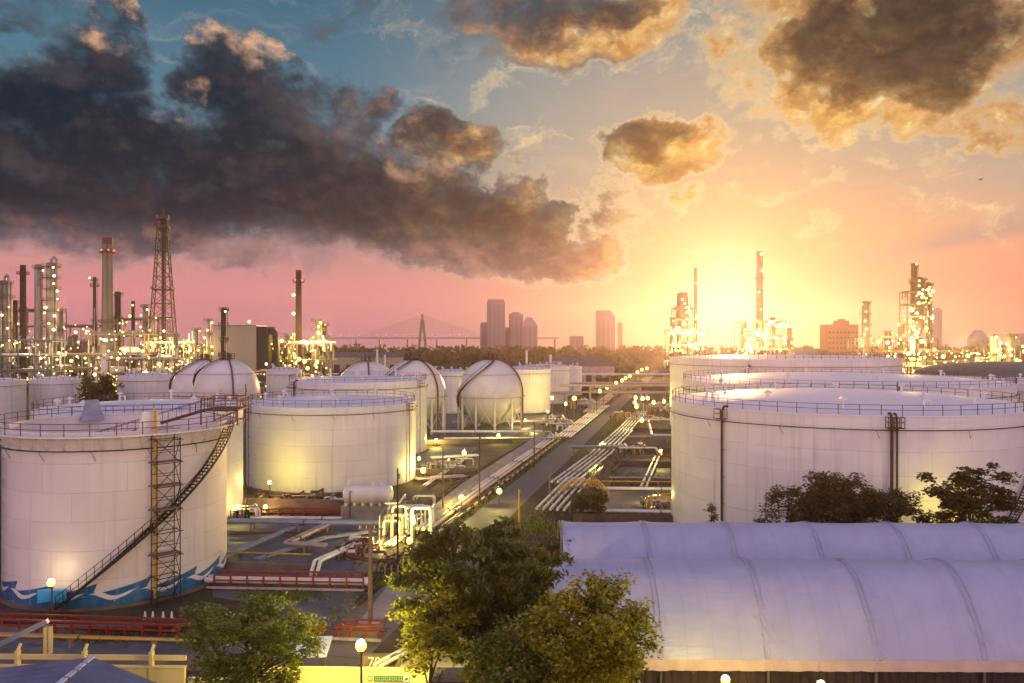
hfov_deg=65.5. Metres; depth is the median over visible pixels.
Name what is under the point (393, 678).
wall sign
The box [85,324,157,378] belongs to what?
process unit
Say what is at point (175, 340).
process column
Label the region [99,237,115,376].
chimney
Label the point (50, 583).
floodlight
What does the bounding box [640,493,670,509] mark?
pipe manifold
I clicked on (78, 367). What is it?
process unit
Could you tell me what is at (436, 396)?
spherical tank
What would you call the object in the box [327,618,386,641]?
railed pipe rack
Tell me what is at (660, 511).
pipeline
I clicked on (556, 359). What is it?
storage shed
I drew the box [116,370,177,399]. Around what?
storage tank
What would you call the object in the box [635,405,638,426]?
floodlight
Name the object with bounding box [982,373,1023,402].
storage tank
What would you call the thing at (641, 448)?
pipeline
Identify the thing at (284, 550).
pipeline
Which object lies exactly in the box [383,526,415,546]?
pipeline
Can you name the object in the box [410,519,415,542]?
floodlight
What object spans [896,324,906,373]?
process column
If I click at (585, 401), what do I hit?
pipe manifold
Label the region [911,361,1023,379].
storage tank
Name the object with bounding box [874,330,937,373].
process unit
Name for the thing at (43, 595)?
control cabinet
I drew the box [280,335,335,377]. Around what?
process unit
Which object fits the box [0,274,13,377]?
process column
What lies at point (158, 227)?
flare derrick
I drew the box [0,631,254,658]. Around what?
paved yard
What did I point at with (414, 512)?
pipe manifold
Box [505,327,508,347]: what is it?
tower block
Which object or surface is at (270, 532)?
pipeline
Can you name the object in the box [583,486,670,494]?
pipeline
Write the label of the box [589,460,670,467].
dike wall
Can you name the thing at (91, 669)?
shed
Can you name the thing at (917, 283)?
process column
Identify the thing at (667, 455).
pipeline
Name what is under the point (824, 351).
roadside tree
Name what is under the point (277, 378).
storage tank
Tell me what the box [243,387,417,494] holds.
storage tank
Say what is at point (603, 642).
leafy tree
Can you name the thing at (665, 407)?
pipe manifold
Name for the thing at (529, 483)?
service road
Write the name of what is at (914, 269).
process column
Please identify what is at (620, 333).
tower block
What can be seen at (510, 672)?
leafy tree
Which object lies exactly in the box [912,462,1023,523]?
leafy tree
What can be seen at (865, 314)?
process column
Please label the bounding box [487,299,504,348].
tower block
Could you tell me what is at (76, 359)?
unit
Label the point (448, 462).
pipe manifold
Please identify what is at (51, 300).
process column
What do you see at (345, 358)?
storage shed
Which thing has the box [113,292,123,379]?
process column
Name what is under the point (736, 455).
storage tank
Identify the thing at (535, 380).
storage tank
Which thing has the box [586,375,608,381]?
door panels
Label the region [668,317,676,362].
process column
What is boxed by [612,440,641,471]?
pipeline
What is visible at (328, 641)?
awning
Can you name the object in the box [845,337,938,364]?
process unit
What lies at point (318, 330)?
process column
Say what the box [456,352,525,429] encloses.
spherical tank
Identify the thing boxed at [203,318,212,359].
process column
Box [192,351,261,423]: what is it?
spherical tank
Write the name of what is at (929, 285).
process column
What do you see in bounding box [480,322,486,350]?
tower block
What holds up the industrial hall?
on the ground at (482, 458)
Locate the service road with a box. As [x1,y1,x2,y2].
[298,370,658,666]
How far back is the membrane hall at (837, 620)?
49.95 m
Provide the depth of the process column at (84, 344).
343.31 m
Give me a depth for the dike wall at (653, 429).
204.11 m
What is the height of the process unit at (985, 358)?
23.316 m
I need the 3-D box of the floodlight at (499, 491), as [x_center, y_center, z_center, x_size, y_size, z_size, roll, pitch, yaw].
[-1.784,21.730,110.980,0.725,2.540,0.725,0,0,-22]
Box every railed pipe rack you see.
[0,612,191,638]
[204,570,367,590]
[250,507,340,516]
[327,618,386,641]
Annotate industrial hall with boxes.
[212,320,279,372]
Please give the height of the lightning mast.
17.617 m
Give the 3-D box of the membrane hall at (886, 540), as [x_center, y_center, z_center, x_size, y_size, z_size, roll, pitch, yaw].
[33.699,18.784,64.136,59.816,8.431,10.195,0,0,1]
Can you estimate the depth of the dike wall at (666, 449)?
166.94 m
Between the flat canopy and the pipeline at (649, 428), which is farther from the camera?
the pipeline at (649, 428)
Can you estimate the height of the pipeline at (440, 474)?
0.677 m
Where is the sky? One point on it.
(562, 162)
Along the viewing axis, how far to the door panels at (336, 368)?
519.89 m
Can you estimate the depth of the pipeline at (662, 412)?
246.65 m
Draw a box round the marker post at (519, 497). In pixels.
[518,489,520,527]
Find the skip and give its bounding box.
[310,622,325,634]
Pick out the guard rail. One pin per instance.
(500, 484)
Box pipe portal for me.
[568,445,625,461]
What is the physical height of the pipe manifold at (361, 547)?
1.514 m
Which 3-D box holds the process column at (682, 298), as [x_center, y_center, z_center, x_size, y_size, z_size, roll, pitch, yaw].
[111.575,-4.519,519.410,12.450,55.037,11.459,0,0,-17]
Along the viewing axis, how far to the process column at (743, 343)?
513.39 m
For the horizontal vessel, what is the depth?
102.47 m
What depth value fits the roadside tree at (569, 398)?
279.28 m
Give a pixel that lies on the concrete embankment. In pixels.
(464, 489)
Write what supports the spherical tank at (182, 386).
on the ground at (482, 458)
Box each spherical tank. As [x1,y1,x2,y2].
[169,352,212,398]
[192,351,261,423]
[337,354,389,375]
[385,352,447,434]
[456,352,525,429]
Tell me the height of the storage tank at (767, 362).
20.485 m
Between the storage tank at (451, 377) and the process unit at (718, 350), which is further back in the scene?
the process unit at (718, 350)
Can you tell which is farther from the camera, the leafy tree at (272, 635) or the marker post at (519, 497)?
the marker post at (519, 497)
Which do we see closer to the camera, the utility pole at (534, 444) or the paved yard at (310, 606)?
the paved yard at (310, 606)
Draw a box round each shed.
[0,656,155,682]
[329,352,403,375]
[544,356,597,363]
[562,361,614,381]
[786,349,819,354]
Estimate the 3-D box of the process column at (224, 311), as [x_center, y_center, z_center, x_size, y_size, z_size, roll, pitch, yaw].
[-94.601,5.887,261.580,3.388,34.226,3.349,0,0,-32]
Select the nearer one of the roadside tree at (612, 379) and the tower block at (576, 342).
the roadside tree at (612, 379)
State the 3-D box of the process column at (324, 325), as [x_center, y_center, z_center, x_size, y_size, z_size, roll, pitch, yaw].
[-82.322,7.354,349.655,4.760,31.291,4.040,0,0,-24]
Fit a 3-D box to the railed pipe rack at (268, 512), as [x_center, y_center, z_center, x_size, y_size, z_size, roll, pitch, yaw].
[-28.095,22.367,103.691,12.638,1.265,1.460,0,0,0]
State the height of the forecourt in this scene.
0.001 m
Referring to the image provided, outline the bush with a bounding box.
[567,489,609,513]
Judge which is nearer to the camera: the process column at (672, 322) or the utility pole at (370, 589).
the utility pole at (370, 589)
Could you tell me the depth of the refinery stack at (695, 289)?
538.98 m
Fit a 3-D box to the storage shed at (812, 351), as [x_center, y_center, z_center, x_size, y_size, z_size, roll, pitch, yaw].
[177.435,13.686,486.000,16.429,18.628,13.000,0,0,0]
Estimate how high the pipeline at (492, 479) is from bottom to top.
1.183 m
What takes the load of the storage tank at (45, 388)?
on the ground at (482, 458)
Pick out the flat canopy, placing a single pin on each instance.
(443, 663)
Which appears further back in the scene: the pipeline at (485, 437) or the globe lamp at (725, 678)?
the pipeline at (485, 437)
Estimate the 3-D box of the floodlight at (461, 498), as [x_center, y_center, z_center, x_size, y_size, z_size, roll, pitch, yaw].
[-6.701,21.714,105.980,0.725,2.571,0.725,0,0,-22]
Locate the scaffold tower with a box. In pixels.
[148,427,183,607]
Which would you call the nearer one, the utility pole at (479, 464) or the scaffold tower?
the scaffold tower
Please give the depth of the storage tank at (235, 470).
104.03 m
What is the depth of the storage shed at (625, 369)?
514.59 m
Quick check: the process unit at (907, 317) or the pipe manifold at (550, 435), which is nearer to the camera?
the pipe manifold at (550, 435)
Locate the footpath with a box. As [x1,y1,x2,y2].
[358,564,433,626]
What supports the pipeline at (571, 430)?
on the ground at (482, 458)
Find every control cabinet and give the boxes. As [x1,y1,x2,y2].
[37,588,50,613]
[53,588,66,613]
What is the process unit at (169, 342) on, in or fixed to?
on the ground at (482, 458)
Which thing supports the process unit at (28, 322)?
on the ground at (482, 458)
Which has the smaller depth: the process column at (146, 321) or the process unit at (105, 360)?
the process unit at (105, 360)
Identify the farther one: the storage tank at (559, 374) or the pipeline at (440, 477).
the storage tank at (559, 374)
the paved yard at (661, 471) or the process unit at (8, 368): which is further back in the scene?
the process unit at (8, 368)
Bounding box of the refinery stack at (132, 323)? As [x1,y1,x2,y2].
[131,301,134,369]
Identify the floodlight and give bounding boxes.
[47,579,54,617]
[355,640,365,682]
[406,537,412,549]
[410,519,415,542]
[459,495,464,508]
[496,488,501,506]
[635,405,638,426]
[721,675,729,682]
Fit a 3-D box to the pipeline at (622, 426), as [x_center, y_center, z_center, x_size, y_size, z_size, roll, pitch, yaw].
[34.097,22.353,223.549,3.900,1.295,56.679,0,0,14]
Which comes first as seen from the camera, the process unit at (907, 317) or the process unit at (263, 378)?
the process unit at (263, 378)
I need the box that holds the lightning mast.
[245,384,247,515]
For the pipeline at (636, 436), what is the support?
on the ground at (482, 458)
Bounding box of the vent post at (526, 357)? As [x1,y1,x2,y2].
[525,351,527,364]
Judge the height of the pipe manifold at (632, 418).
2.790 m
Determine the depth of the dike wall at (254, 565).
79.29 m
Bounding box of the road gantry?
[560,384,669,410]
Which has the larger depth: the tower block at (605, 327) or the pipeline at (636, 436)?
the tower block at (605, 327)
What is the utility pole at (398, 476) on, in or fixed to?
on the ground at (482, 458)
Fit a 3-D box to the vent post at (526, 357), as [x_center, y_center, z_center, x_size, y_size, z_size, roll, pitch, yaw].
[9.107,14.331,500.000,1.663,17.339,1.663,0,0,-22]
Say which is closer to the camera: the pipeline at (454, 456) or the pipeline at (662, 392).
the pipeline at (454, 456)
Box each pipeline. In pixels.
[0,634,196,649]
[227,518,396,530]
[227,524,300,558]
[227,551,311,559]
[230,531,336,537]
[246,516,341,519]
[253,530,376,560]
[256,373,669,389]
[260,381,669,397]
[283,519,336,552]
[309,537,373,575]
[343,553,400,563]
[355,565,387,603]
[373,632,439,670]
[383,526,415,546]
[414,474,466,480]
[415,434,559,530]
[422,459,465,485]
[424,442,525,504]
[430,454,478,459]
[431,429,542,435]
[441,437,564,526]
[444,437,533,438]
[452,419,555,424]
[535,477,590,512]
[550,391,669,404]
[551,453,608,485]
[557,405,608,437]
[577,508,670,514]
[583,393,618,412]
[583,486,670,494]
[585,480,670,486]
[589,476,670,478]
[590,429,632,454]
[610,454,670,458]
[611,446,661,454]
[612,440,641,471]
[616,411,646,433]
[628,435,670,438]
[631,411,669,415]
[638,419,669,423]
[640,455,659,486]
[647,420,670,441]
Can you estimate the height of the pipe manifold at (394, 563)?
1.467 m
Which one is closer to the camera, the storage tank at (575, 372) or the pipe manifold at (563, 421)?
the pipe manifold at (563, 421)
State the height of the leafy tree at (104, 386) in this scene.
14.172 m
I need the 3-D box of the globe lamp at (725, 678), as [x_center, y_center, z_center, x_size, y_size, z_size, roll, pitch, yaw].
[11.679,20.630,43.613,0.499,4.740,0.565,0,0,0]
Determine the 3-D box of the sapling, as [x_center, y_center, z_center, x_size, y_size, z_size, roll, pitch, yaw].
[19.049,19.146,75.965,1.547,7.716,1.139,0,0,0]
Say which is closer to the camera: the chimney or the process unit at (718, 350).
the chimney
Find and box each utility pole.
[357,525,383,621]
[397,468,399,557]
[442,448,444,507]
[479,433,480,502]
[534,422,534,466]
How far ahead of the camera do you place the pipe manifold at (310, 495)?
113.87 m
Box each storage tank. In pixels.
[0,374,27,425]
[0,395,248,611]
[28,372,82,419]
[30,389,244,518]
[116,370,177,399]
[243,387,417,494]
[265,363,302,398]
[287,369,428,454]
[435,366,467,413]
[512,363,551,413]
[516,362,568,404]
[545,362,582,395]
[668,350,903,426]
[669,379,1023,523]
[681,366,1019,401]
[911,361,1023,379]
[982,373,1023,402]
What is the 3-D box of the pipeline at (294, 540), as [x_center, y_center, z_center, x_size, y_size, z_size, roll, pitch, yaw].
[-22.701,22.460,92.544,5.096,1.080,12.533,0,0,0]
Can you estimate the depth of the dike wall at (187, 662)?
56.18 m
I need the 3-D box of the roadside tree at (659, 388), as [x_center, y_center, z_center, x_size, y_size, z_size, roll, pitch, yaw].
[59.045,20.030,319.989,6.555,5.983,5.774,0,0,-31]
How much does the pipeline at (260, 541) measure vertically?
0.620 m
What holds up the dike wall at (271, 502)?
on the ground at (482, 458)
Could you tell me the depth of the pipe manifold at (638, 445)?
163.37 m
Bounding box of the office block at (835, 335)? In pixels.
[820,319,857,355]
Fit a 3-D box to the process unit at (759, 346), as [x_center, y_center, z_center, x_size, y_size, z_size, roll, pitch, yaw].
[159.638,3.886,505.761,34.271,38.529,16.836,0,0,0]
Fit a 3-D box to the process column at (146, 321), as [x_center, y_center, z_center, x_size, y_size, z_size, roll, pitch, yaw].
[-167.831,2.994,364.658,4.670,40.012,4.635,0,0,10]
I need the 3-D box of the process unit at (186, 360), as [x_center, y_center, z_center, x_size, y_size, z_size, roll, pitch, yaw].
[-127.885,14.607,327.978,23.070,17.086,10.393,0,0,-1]
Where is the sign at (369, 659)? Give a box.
[363,653,400,666]
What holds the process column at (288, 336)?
on the ground at (482, 458)
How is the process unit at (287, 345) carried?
on the ground at (482, 458)
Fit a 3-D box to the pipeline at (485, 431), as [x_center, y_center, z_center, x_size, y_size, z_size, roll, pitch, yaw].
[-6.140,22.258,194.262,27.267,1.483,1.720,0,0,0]
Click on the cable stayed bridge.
(422, 326)
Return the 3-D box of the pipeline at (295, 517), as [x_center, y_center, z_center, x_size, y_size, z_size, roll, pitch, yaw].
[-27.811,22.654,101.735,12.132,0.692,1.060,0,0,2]
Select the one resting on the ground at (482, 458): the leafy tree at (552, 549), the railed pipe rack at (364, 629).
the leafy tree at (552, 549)
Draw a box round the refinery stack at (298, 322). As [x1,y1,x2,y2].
[292,270,304,368]
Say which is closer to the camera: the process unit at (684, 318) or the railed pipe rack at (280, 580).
the railed pipe rack at (280, 580)
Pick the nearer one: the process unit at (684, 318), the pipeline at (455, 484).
the pipeline at (455, 484)
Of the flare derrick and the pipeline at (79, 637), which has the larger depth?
the flare derrick
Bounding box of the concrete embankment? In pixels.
[418,434,545,527]
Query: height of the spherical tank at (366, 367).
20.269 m
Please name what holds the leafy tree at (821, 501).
on the ground at (482, 458)
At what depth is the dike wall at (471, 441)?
179.34 m
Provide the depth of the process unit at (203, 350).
392.62 m
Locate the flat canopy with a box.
[400,636,473,682]
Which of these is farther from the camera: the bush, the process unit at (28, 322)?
the process unit at (28, 322)
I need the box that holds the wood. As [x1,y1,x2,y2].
[29,343,1023,368]
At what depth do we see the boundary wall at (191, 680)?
50.15 m
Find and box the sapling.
[703,502,719,521]
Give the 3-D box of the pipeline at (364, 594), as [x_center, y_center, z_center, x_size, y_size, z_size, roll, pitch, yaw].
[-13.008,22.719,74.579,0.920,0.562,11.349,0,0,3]
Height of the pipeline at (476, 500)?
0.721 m
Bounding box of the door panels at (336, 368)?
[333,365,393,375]
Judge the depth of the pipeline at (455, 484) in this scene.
130.94 m
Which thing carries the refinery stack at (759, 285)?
on the ground at (482, 458)
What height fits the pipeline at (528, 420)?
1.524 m
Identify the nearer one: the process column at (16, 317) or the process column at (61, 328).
the process column at (61, 328)
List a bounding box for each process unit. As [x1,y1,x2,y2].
[0,330,65,386]
[18,307,66,382]
[33,347,103,394]
[57,323,123,376]
[75,376,116,400]
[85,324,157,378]
[90,345,183,400]
[122,315,170,370]
[140,331,201,370]
[156,344,212,371]
[171,358,190,369]
[255,364,287,398]
[259,334,294,381]
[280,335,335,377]
[663,322,706,376]
[669,345,785,357]
[671,305,695,354]
[734,317,791,354]
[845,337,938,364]
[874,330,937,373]
[899,288,934,373]
[924,348,989,365]
[974,341,1023,361]
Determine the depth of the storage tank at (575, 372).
338.49 m
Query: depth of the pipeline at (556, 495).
112.23 m
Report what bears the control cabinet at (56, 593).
on the ground at (482, 458)
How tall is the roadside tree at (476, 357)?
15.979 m
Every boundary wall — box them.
[0,643,186,682]
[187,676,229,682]
[253,666,428,682]
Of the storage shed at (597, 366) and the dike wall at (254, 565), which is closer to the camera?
the dike wall at (254, 565)
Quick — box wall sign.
[367,676,408,681]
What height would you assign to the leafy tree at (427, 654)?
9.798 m
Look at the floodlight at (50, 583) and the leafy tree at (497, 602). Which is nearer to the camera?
the leafy tree at (497, 602)
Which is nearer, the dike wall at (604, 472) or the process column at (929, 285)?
the dike wall at (604, 472)
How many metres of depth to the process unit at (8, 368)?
306.60 m
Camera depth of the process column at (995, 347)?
423.40 m
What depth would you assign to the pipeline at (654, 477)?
131.37 m
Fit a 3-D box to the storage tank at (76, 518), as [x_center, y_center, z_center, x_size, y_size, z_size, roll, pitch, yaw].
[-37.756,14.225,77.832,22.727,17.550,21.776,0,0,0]
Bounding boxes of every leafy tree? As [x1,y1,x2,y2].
[75,373,124,403]
[167,591,326,682]
[385,515,576,680]
[385,580,480,682]
[456,618,566,682]
[506,567,664,682]
[523,534,570,595]
[753,469,923,522]
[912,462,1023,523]
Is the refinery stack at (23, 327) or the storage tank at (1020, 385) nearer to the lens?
the storage tank at (1020, 385)
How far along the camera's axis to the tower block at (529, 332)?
1330.37 m
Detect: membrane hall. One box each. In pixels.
[546,557,1023,682]
[557,520,1023,560]
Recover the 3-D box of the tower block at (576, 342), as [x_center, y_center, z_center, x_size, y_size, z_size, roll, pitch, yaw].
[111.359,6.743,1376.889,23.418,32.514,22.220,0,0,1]
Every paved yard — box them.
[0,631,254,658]
[211,519,396,600]
[256,597,358,659]
[416,447,476,468]
[590,457,669,476]
[603,490,669,509]
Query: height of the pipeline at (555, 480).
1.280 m
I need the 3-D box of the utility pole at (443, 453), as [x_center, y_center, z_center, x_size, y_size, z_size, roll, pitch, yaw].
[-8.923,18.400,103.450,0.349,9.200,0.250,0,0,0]
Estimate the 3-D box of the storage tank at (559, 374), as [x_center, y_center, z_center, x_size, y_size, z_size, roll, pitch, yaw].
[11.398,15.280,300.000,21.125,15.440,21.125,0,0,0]
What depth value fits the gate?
56.84 m
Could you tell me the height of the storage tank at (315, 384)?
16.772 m
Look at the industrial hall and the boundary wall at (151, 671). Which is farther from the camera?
the industrial hall
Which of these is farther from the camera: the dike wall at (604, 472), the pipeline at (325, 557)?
the dike wall at (604, 472)
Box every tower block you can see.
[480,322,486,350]
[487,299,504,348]
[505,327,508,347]
[509,312,522,346]
[521,317,537,349]
[569,336,583,349]
[596,310,614,350]
[618,322,622,347]
[933,308,941,347]
[966,330,989,348]
[1009,333,1023,347]
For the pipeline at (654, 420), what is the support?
on the ground at (482, 458)
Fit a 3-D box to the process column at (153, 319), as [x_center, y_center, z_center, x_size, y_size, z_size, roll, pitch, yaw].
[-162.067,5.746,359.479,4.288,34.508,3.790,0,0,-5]
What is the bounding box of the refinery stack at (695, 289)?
[694,268,696,354]
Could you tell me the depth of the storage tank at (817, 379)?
131.58 m
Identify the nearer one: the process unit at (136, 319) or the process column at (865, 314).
the process unit at (136, 319)
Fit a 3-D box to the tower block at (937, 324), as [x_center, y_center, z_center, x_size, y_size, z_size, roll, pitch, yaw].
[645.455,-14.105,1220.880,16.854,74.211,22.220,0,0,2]
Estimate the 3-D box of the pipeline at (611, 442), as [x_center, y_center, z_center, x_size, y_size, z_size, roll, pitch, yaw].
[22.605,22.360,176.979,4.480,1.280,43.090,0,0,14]
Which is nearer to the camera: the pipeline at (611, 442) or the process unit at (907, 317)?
the pipeline at (611, 442)
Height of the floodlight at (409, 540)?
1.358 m
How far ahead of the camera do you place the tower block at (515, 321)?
1341.92 m
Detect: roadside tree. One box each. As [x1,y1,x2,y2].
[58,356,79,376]
[465,352,488,365]
[567,394,578,403]
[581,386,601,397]
[594,376,623,381]
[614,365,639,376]
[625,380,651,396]
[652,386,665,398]
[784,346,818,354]
[817,349,828,354]
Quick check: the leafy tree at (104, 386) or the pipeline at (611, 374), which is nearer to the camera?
the leafy tree at (104, 386)
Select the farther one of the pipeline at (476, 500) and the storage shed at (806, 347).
the storage shed at (806, 347)
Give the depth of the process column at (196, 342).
344.08 m
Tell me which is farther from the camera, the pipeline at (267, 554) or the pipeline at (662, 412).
the pipeline at (662, 412)
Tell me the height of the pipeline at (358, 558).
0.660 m
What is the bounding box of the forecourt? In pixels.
[432,633,492,681]
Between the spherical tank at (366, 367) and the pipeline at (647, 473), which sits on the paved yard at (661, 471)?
the pipeline at (647, 473)
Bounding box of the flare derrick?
[149,204,179,371]
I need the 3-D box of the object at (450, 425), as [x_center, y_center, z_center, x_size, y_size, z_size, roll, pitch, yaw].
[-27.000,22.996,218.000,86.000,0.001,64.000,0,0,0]
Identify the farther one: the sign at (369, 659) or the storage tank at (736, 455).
the storage tank at (736, 455)
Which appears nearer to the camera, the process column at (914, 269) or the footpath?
the footpath
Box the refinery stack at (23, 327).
[16,265,29,391]
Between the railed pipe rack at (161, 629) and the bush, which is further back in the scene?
the bush
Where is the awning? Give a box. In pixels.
[296,636,332,665]
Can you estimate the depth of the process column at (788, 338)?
518.96 m
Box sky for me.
[0,0,1023,351]
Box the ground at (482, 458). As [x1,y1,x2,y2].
[0,352,1020,682]
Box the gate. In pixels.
[0,618,52,653]
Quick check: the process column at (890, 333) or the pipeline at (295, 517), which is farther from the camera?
the process column at (890, 333)
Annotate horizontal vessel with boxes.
[341,480,394,519]
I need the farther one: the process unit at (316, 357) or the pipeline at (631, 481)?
the process unit at (316, 357)
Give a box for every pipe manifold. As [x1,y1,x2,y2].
[230,503,260,517]
[255,488,342,498]
[334,535,386,559]
[376,552,409,576]
[379,494,435,540]
[427,458,473,468]
[533,431,558,441]
[546,414,573,430]
[569,397,595,409]
[607,441,648,454]
[609,410,665,423]
[636,402,669,413]
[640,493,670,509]
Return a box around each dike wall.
[0,623,196,635]
[0,651,205,670]
[225,560,317,574]
[243,498,396,510]
[416,467,477,473]
[427,438,511,444]
[566,460,616,504]
[573,514,672,522]
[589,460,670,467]
[602,447,670,451]
[632,428,670,431]
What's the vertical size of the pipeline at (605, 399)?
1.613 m
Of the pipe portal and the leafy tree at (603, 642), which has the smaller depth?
the leafy tree at (603, 642)
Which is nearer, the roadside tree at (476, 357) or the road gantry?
the road gantry
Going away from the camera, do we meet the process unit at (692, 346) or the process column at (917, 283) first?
the process column at (917, 283)
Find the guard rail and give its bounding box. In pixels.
[437,437,561,532]
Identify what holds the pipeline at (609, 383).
on the ground at (482, 458)
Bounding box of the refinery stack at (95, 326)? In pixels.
[89,277,98,384]
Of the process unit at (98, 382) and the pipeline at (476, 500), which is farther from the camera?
the process unit at (98, 382)
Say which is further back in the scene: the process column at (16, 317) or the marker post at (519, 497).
the process column at (16, 317)
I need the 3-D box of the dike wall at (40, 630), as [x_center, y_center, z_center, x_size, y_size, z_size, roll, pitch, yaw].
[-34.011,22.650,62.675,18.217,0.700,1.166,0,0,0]
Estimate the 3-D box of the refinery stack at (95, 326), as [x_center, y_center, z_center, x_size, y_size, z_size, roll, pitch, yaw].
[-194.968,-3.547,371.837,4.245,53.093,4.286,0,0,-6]
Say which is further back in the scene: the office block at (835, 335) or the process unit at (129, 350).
the office block at (835, 335)
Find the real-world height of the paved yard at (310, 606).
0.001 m
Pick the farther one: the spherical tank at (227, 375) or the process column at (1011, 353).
the process column at (1011, 353)
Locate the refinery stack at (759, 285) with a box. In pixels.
[754,251,765,352]
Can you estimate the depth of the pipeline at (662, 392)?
289.00 m
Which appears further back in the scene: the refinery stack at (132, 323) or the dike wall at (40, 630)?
the refinery stack at (132, 323)
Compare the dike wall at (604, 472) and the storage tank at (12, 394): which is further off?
the storage tank at (12, 394)
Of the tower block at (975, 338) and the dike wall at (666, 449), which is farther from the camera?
the tower block at (975, 338)
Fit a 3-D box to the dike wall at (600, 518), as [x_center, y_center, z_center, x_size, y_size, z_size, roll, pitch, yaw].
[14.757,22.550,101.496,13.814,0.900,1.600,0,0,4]
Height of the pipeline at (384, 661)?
2.506 m
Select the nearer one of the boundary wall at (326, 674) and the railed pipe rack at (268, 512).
the boundary wall at (326, 674)
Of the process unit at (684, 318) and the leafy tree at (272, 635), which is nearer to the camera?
the leafy tree at (272, 635)
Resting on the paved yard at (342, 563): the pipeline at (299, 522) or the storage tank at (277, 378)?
the pipeline at (299, 522)
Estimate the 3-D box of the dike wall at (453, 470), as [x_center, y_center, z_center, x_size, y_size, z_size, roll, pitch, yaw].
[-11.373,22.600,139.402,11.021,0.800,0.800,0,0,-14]
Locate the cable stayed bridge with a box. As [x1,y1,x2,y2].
[326,314,558,348]
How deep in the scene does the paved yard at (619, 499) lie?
116.66 m
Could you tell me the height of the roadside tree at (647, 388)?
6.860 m
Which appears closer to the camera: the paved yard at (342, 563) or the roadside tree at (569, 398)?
the paved yard at (342, 563)
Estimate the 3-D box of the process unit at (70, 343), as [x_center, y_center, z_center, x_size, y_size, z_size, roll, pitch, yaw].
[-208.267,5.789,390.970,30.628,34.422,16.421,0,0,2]
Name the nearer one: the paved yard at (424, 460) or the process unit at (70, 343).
the paved yard at (424, 460)
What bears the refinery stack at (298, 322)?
on the ground at (482, 458)
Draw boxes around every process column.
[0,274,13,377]
[13,300,19,377]
[32,264,44,377]
[41,256,61,375]
[57,308,66,375]
[77,338,91,378]
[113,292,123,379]
[139,304,150,370]
[149,316,158,370]
[169,333,179,371]
[191,328,200,361]
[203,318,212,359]
[218,307,228,359]
[283,333,293,366]
[311,318,324,375]
[322,323,329,375]
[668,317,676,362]
[674,292,691,355]
[739,321,746,352]
[768,317,776,352]
[785,328,794,351]
[859,301,871,355]
[883,330,892,356]
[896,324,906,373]
[907,277,927,374]
[908,263,918,283]
[924,282,933,364]
[990,334,1001,361]
[1002,334,1017,361]

